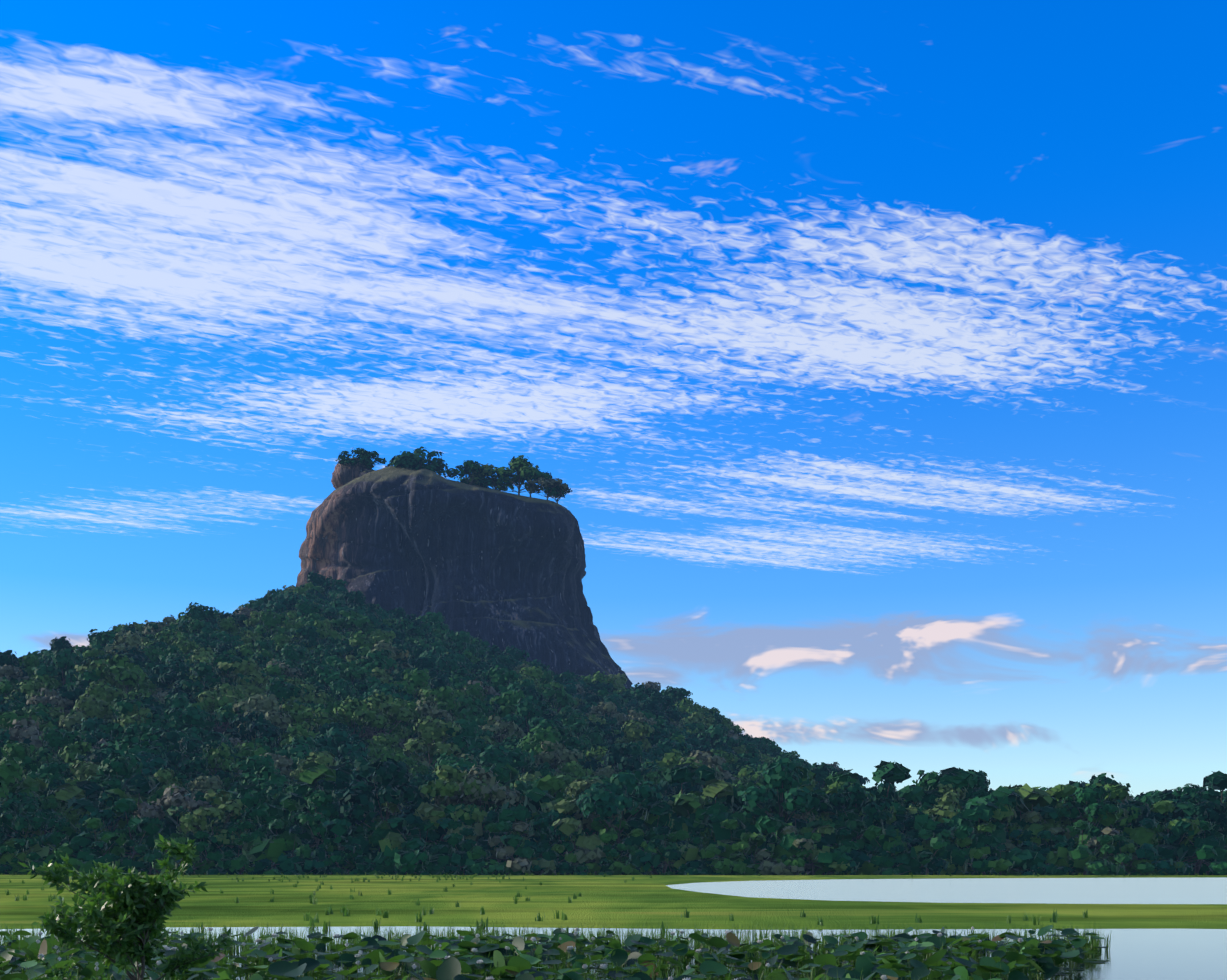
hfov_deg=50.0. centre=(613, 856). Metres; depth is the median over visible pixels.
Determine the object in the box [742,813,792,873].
shrub
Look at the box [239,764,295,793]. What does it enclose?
forest tree
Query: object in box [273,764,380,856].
tree
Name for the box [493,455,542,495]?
summit tree
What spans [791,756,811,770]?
forest tree
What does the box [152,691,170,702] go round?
forest tree
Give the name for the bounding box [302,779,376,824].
forest tree
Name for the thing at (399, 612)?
forest tree
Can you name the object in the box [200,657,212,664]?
forest tree
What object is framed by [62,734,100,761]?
forest tree
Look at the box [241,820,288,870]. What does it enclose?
shrub
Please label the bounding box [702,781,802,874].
shrub
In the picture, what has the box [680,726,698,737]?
forest tree
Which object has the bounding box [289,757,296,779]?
forest tree
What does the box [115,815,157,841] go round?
forest tree
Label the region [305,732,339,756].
forest tree
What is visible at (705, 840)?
shrub
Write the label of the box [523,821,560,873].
shrub
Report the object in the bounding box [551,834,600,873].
shrub
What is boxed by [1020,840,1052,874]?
shrub
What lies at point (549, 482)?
summit tree
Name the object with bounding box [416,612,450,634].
forest tree
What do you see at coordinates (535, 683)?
forest tree
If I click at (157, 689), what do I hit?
forest tree
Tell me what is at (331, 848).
shrub
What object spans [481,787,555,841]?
tree
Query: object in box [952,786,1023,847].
tree
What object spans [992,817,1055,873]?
shrub
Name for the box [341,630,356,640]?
forest tree
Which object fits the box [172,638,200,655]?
forest tree
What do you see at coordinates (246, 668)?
forest tree
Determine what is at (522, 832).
forest tree
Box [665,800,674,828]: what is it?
shrub
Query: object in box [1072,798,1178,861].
shrub
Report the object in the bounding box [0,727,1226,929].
ground
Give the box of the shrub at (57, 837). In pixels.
[21,818,67,871]
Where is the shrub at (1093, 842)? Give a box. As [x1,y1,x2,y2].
[1070,826,1142,871]
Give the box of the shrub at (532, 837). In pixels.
[501,818,569,861]
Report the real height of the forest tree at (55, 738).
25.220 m
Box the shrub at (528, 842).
[481,809,538,849]
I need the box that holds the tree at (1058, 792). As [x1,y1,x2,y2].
[1017,784,1117,873]
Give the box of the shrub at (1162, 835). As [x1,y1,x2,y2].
[1132,832,1164,872]
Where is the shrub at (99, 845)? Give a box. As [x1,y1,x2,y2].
[80,840,132,866]
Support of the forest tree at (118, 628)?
on the ground at (616, 901)
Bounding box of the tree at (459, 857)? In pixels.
[417,817,488,870]
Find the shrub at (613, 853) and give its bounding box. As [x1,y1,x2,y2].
[574,844,618,874]
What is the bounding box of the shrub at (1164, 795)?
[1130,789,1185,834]
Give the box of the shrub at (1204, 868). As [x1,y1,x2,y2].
[1165,818,1214,874]
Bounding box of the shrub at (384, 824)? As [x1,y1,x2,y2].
[338,820,391,874]
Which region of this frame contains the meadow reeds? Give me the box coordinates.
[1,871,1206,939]
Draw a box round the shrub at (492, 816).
[451,810,523,874]
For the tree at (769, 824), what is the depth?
285.73 m
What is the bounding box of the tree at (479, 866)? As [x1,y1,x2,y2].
[463,820,541,874]
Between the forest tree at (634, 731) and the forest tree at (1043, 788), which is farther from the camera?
the forest tree at (634, 731)
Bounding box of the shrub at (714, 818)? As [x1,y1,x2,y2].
[684,812,763,874]
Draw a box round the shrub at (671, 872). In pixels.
[661,846,701,874]
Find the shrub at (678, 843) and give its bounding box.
[652,840,699,869]
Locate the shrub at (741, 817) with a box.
[728,799,781,826]
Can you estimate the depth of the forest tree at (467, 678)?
540.01 m
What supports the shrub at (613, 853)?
on the ground at (616, 901)
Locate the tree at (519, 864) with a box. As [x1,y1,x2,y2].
[487,821,556,874]
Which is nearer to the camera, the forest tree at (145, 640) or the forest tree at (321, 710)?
the forest tree at (321, 710)
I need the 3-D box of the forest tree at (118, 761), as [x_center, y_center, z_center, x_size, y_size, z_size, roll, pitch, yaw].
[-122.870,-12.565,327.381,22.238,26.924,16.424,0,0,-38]
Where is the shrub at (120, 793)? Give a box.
[98,788,145,828]
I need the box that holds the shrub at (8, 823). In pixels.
[0,805,19,834]
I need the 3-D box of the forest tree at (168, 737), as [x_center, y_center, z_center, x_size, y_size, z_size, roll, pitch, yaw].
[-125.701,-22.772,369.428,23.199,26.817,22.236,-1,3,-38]
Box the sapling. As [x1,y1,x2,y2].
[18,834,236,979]
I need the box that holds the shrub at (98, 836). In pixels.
[81,830,120,856]
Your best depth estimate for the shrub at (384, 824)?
293.75 m
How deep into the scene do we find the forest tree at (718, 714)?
685.37 m
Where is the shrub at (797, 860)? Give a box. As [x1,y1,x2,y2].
[781,832,849,874]
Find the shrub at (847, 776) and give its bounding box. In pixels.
[795,769,913,859]
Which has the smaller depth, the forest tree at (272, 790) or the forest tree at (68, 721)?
the forest tree at (272, 790)
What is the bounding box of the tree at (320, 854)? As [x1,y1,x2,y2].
[250,824,336,874]
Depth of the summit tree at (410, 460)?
782.14 m
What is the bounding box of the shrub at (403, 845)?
[375,841,429,874]
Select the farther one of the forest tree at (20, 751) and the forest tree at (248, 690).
the forest tree at (248, 690)
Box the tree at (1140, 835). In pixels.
[1071,784,1190,874]
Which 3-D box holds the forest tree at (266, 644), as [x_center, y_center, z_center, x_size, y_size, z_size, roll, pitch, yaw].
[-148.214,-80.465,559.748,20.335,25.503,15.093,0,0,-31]
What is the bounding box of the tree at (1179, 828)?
[1145,802,1225,874]
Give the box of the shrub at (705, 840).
[701,823,739,872]
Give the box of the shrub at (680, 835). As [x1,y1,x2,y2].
[667,818,709,844]
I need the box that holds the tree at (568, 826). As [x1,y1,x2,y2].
[515,799,627,874]
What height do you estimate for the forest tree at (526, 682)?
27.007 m
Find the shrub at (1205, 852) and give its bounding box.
[1182,820,1226,874]
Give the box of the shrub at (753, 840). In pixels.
[729,832,783,863]
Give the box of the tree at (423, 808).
[413,791,509,861]
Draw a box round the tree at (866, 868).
[801,781,896,874]
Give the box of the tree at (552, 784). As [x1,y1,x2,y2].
[537,774,581,815]
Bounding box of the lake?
[666,877,1226,903]
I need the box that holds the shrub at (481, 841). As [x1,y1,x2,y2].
[470,803,510,844]
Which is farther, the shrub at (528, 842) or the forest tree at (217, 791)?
the forest tree at (217, 791)
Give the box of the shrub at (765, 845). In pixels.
[748,836,771,861]
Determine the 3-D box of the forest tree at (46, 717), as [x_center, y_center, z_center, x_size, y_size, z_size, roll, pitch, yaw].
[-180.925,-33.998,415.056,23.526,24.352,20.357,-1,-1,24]
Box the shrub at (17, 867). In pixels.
[1,824,53,874]
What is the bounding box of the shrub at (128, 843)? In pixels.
[114,839,151,874]
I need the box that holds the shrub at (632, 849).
[599,843,640,874]
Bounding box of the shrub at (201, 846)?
[169,830,241,874]
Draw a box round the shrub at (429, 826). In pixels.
[394,820,456,874]
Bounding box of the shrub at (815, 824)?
[773,807,846,874]
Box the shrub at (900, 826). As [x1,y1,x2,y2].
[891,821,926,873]
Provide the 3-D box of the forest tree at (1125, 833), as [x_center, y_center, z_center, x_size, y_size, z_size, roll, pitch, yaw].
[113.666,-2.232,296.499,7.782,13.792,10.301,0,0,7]
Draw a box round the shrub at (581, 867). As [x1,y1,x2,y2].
[572,850,597,873]
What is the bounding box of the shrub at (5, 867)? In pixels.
[0,850,28,871]
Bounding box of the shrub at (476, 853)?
[458,823,524,874]
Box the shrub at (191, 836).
[174,815,242,874]
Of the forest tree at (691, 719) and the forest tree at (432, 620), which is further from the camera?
the forest tree at (432, 620)
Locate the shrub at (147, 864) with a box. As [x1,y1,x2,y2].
[140,849,162,874]
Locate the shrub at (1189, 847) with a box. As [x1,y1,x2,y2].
[1186,836,1224,874]
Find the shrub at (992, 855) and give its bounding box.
[972,844,1023,874]
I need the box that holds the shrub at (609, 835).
[591,819,630,849]
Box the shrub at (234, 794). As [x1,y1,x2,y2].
[187,790,241,846]
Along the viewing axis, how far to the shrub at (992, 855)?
285.06 m
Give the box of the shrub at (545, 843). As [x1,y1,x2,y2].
[537,828,600,873]
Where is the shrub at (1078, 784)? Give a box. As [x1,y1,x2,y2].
[1066,780,1137,874]
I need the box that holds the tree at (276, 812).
[252,781,316,844]
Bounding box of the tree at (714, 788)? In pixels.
[664,779,759,871]
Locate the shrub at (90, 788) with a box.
[40,780,104,850]
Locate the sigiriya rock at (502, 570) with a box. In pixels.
[296,466,634,688]
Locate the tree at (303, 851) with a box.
[229,818,316,874]
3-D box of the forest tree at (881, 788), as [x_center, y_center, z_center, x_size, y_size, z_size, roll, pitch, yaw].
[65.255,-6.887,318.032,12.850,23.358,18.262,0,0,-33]
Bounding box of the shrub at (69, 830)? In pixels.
[41,820,105,861]
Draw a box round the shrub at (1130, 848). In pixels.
[1091,836,1136,874]
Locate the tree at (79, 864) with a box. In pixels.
[54,818,126,874]
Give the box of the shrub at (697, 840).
[675,836,715,874]
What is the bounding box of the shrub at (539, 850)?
[517,846,556,871]
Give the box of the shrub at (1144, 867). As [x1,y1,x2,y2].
[1086,833,1154,874]
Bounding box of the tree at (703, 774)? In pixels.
[651,765,760,872]
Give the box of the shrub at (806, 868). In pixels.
[760,813,831,874]
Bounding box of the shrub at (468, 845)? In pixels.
[432,827,502,874]
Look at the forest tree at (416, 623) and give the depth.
686.40 m
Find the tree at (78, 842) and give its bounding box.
[67,798,162,874]
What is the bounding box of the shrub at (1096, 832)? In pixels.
[1070,812,1168,873]
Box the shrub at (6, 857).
[0,822,27,863]
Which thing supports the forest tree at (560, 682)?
on the ground at (616, 901)
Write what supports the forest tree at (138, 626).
on the ground at (616, 901)
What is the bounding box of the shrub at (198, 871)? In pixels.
[170,812,216,874]
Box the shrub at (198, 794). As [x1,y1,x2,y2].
[148,790,204,808]
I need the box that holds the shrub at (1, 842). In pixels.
[0,839,20,874]
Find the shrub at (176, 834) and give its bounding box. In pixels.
[160,832,186,859]
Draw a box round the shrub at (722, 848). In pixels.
[702,846,739,874]
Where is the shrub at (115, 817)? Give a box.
[73,806,129,856]
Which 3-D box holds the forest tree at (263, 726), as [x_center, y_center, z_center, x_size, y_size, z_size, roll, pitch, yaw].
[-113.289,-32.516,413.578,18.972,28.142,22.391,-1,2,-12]
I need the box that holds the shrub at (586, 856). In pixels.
[566,813,641,865]
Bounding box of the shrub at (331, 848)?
[309,813,350,869]
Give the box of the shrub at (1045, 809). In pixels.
[1001,803,1078,836]
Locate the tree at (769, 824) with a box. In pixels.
[755,797,851,873]
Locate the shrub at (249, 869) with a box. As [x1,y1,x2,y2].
[218,838,265,874]
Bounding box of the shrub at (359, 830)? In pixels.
[340,825,378,874]
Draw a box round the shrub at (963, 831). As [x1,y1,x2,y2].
[920,809,1008,874]
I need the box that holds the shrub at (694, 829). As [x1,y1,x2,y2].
[662,824,713,874]
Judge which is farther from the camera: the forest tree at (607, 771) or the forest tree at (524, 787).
the forest tree at (607, 771)
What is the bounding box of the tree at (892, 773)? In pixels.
[872,760,921,874]
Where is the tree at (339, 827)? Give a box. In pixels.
[272,802,368,874]
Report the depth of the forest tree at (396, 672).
526.67 m
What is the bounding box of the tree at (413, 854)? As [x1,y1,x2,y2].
[375,815,455,866]
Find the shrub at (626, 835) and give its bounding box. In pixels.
[605,832,651,874]
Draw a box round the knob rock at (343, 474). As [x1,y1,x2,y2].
[331,458,374,488]
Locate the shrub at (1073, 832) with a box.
[1064,825,1100,873]
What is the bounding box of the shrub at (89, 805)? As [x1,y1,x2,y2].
[46,796,132,855]
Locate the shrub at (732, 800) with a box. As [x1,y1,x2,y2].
[695,786,744,819]
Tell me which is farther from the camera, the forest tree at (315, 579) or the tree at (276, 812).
the forest tree at (315, 579)
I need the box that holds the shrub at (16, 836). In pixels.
[0,832,23,845]
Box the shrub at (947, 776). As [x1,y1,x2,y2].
[897,767,998,872]
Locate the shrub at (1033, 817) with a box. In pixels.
[1001,811,1070,874]
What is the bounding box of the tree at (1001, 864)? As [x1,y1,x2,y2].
[954,822,1018,874]
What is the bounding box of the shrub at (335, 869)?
[308,844,347,874]
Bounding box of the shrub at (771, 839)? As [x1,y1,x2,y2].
[761,836,805,874]
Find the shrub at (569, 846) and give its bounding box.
[555,831,610,872]
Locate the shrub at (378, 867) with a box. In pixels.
[343,821,403,874]
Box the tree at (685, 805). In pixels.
[640,791,757,858]
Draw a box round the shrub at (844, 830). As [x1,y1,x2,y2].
[824,826,859,874]
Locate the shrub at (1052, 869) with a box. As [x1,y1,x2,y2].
[1029,830,1073,874]
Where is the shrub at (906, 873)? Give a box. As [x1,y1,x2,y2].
[860,820,924,874]
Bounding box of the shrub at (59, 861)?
[54,840,78,866]
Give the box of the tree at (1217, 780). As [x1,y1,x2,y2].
[1203,771,1226,835]
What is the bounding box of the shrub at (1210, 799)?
[1192,788,1226,822]
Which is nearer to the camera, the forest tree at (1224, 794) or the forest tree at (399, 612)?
the forest tree at (1224, 794)
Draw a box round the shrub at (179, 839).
[151,836,199,873]
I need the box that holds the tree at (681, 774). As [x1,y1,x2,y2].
[629,762,737,843]
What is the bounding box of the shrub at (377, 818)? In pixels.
[355,796,410,860]
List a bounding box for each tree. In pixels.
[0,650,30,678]
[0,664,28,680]
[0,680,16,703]
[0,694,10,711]
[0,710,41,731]
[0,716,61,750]
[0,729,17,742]
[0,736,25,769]
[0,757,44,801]
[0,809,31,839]
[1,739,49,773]
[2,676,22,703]
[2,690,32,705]
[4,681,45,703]
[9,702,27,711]
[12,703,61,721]
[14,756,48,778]
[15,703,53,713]
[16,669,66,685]
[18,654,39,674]
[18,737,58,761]
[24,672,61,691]
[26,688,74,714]
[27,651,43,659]
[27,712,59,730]
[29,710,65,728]
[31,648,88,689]
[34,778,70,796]
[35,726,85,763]
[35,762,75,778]
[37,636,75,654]
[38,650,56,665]
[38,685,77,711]
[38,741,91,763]
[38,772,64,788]
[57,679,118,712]
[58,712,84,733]
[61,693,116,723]
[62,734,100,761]
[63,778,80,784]
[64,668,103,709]
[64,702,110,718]
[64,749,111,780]
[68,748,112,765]
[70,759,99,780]
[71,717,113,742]
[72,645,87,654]
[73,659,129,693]
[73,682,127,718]
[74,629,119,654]
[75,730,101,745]
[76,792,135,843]
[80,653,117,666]
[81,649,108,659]
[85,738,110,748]
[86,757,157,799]
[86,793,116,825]
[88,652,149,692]
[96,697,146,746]
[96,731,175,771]
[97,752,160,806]
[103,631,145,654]
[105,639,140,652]
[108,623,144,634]
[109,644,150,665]
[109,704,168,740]
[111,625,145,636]
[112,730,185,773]
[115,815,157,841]
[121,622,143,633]
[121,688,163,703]
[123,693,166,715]
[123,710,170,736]
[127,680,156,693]
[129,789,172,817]
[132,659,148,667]
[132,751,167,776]
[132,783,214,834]
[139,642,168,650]
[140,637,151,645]
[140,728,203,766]
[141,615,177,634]
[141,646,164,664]
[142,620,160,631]
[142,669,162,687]
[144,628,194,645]
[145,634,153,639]
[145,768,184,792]
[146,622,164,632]
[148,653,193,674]
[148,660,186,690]
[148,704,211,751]
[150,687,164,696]
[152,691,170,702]
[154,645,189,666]
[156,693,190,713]
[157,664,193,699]
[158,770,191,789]
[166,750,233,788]
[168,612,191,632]
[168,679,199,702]
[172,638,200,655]
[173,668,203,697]
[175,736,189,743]
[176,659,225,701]
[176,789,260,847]
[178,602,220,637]
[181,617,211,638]
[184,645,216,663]
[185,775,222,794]
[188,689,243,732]
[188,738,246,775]
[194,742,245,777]
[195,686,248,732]
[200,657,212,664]
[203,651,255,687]
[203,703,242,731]
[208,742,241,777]
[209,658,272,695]
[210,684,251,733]
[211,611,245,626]
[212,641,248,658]
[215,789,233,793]
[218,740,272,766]
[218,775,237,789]
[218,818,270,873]
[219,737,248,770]
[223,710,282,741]
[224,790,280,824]
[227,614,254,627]
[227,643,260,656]
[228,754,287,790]
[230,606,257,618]
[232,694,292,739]
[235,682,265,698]
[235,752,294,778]
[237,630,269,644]
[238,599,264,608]
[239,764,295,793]
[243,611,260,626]
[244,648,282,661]
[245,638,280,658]
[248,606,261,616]
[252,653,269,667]
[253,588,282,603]
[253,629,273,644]
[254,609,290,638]
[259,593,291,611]
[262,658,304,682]
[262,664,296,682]
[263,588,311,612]
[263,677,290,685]
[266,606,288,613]
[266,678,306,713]
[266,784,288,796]
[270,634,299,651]
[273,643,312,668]
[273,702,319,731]
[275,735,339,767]
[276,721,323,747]
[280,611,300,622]
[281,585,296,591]
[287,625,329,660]
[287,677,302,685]
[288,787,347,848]
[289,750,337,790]
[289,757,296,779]
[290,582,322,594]
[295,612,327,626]
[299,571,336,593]
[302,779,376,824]
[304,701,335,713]
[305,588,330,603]
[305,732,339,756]
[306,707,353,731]
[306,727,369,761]
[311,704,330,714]
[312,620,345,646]
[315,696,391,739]
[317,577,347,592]
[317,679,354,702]
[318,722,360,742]
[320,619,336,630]
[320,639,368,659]
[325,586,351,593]
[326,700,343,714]
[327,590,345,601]
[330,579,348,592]
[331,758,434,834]
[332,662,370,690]
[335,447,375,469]
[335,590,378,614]
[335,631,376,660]
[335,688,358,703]
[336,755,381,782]
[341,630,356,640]
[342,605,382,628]
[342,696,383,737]
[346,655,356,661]
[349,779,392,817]
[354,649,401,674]
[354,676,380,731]
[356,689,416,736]
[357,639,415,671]
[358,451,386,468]
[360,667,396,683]
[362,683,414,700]
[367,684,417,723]
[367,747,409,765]
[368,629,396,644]
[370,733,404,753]
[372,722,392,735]
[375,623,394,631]
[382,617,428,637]
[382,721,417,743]
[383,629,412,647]
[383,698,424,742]
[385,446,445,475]
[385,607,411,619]
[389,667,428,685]
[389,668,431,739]
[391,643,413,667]
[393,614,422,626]
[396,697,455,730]
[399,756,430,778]
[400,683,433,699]
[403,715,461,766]
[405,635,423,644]
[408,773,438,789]
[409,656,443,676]
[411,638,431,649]
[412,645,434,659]
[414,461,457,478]
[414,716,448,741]
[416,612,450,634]
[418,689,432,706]
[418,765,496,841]
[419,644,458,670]
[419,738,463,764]
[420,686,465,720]
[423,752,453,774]
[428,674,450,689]
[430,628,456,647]
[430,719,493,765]
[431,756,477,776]
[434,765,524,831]
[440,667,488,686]
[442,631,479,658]
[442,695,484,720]
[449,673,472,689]
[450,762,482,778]
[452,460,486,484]
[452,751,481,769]
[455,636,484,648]
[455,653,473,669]
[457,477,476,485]
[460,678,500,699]
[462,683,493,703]
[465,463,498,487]
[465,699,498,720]
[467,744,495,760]
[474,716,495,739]
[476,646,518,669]
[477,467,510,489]
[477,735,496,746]
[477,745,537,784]
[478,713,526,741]
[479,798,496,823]
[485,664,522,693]
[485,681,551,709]
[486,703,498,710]
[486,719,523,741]
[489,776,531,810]
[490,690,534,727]
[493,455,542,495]
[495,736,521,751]
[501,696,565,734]
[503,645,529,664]
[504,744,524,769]
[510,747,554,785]
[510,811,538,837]
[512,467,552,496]
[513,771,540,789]
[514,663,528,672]
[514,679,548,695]
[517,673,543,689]
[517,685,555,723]
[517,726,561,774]
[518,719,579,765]
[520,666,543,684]
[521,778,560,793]
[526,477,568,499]
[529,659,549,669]
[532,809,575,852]
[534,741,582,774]
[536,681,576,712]
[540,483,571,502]
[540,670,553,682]
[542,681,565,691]
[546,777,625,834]
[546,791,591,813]
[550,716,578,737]
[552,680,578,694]
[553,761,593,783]
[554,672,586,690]
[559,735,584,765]
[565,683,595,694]
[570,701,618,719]
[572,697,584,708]
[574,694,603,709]
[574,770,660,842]
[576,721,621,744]
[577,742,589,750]
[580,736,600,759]
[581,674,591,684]
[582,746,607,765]
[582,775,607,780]
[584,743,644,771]
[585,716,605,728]
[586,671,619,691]
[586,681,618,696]
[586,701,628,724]
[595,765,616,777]
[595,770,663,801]
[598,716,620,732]
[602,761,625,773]
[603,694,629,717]
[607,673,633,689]
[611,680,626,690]
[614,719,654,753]
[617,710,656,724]
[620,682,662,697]
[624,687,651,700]
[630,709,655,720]
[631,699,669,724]
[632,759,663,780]
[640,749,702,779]
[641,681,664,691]
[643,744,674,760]
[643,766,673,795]
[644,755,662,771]
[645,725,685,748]
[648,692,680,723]
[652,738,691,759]
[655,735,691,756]
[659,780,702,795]
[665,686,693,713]
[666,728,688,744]
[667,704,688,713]
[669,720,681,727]
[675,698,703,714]
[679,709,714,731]
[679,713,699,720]
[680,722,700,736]
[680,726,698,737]
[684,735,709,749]
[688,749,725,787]
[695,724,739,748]
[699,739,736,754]
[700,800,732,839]
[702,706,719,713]
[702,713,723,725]
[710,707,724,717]
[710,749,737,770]
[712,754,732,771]
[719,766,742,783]
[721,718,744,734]
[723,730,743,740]
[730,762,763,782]
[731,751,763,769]
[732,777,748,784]
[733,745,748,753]
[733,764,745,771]
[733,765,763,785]
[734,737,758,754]
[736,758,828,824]
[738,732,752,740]
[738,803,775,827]
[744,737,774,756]
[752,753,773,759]
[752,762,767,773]
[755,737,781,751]
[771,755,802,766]
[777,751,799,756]
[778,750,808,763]
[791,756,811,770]
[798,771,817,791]
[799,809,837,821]
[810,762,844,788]
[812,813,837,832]
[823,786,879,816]
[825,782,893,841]
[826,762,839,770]
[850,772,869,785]
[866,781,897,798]
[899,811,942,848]
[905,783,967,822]
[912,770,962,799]
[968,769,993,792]
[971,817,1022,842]
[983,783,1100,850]
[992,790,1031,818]
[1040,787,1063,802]
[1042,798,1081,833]
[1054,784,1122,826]
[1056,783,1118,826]
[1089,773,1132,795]
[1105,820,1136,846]
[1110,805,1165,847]
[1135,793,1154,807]
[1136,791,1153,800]
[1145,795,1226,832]
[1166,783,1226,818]
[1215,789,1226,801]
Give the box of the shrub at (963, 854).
[929,825,993,874]
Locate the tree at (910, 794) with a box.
[870,785,970,874]
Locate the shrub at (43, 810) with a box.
[3,808,54,873]
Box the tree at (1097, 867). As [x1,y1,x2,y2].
[1046,820,1126,874]
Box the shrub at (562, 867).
[524,827,576,874]
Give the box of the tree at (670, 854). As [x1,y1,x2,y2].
[630,825,706,874]
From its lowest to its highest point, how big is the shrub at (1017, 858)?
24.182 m
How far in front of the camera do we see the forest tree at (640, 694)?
660.60 m
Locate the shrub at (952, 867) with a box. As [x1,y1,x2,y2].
[914,811,973,874]
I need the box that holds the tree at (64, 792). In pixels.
[18,784,85,862]
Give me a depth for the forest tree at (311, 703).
452.04 m
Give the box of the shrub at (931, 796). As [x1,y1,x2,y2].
[885,789,973,866]
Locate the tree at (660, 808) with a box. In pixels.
[621,801,702,873]
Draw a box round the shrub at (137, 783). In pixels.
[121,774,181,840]
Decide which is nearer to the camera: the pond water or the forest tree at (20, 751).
the pond water
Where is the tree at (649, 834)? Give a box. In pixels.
[607,800,700,861]
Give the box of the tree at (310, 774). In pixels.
[242,762,385,868]
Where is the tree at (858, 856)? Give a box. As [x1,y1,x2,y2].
[786,799,872,867]
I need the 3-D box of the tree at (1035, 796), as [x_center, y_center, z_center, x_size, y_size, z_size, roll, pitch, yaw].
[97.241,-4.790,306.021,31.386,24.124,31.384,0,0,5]
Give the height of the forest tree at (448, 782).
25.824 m
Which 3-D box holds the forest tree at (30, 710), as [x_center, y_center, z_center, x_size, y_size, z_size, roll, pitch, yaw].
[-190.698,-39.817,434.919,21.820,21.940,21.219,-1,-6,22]
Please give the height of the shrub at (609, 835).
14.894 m
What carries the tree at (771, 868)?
on the ground at (616, 901)
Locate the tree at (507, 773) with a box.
[461,762,550,870]
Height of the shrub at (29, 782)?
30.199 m
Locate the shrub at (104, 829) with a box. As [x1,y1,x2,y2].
[51,825,114,871]
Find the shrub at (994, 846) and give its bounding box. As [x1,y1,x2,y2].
[970,836,1000,872]
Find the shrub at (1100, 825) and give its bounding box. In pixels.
[1083,822,1105,830]
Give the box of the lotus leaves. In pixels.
[0,925,1110,979]
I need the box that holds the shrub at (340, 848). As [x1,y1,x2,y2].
[308,784,354,862]
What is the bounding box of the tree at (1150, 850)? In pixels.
[1125,818,1194,874]
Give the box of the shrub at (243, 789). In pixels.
[210,784,264,828]
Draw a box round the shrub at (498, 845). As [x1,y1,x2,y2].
[488,833,509,849]
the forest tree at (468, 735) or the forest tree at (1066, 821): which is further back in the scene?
the forest tree at (468, 735)
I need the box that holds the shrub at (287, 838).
[241,799,319,873]
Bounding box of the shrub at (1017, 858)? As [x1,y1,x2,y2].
[975,792,1037,869]
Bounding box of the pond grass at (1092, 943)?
[0,920,1110,979]
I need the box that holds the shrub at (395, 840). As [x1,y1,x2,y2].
[348,801,434,871]
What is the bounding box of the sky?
[0,0,1226,796]
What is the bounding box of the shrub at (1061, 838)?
[1045,835,1080,874]
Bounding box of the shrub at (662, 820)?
[598,813,671,873]
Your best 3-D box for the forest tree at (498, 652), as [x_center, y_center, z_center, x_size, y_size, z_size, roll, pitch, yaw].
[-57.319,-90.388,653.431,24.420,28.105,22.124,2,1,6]
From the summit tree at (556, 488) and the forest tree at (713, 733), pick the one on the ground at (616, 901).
the forest tree at (713, 733)
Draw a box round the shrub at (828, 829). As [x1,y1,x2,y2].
[810,825,851,874]
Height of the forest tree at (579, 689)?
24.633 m
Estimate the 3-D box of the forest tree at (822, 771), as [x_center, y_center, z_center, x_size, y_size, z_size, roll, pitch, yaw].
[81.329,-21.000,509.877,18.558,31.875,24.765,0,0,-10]
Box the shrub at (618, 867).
[606,828,659,874]
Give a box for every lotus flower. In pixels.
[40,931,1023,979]
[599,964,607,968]
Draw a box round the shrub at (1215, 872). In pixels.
[1208,859,1226,874]
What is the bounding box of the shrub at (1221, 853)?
[1148,799,1226,860]
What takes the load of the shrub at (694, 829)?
on the ground at (616, 901)
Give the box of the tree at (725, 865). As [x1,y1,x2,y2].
[700,819,763,874]
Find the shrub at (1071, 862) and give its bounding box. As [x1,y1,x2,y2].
[1020,835,1076,868]
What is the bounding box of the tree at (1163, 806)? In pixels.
[1125,800,1202,874]
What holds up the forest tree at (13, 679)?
on the ground at (616, 901)
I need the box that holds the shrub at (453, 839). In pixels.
[416,819,493,874]
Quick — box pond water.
[0,926,1226,979]
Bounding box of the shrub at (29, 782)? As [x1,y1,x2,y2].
[15,776,47,795]
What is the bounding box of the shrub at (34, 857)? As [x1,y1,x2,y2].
[0,837,53,873]
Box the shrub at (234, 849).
[218,821,266,874]
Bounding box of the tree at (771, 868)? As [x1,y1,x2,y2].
[755,826,814,874]
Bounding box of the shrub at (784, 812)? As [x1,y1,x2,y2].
[783,809,788,820]
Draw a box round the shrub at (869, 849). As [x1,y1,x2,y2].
[844,845,890,874]
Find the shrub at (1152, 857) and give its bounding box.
[1126,848,1157,874]
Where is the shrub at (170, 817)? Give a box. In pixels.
[135,805,219,848]
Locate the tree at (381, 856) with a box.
[368,781,483,874]
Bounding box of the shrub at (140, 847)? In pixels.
[134,832,179,874]
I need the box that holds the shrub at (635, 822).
[609,817,665,873]
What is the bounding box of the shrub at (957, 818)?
[942,797,1041,850]
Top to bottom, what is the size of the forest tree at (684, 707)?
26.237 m
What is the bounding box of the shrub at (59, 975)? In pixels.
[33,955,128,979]
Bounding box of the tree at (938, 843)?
[894,828,968,874]
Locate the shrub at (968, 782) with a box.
[954,770,1011,872]
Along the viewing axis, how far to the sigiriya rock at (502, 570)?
767.57 m
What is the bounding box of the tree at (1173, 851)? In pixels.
[1116,801,1195,861]
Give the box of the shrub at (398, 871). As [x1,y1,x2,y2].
[385,844,417,874]
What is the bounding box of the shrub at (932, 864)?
[922,823,976,874]
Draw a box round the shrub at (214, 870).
[199,821,269,874]
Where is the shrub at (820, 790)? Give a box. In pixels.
[804,789,858,874]
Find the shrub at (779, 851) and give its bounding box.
[734,766,816,859]

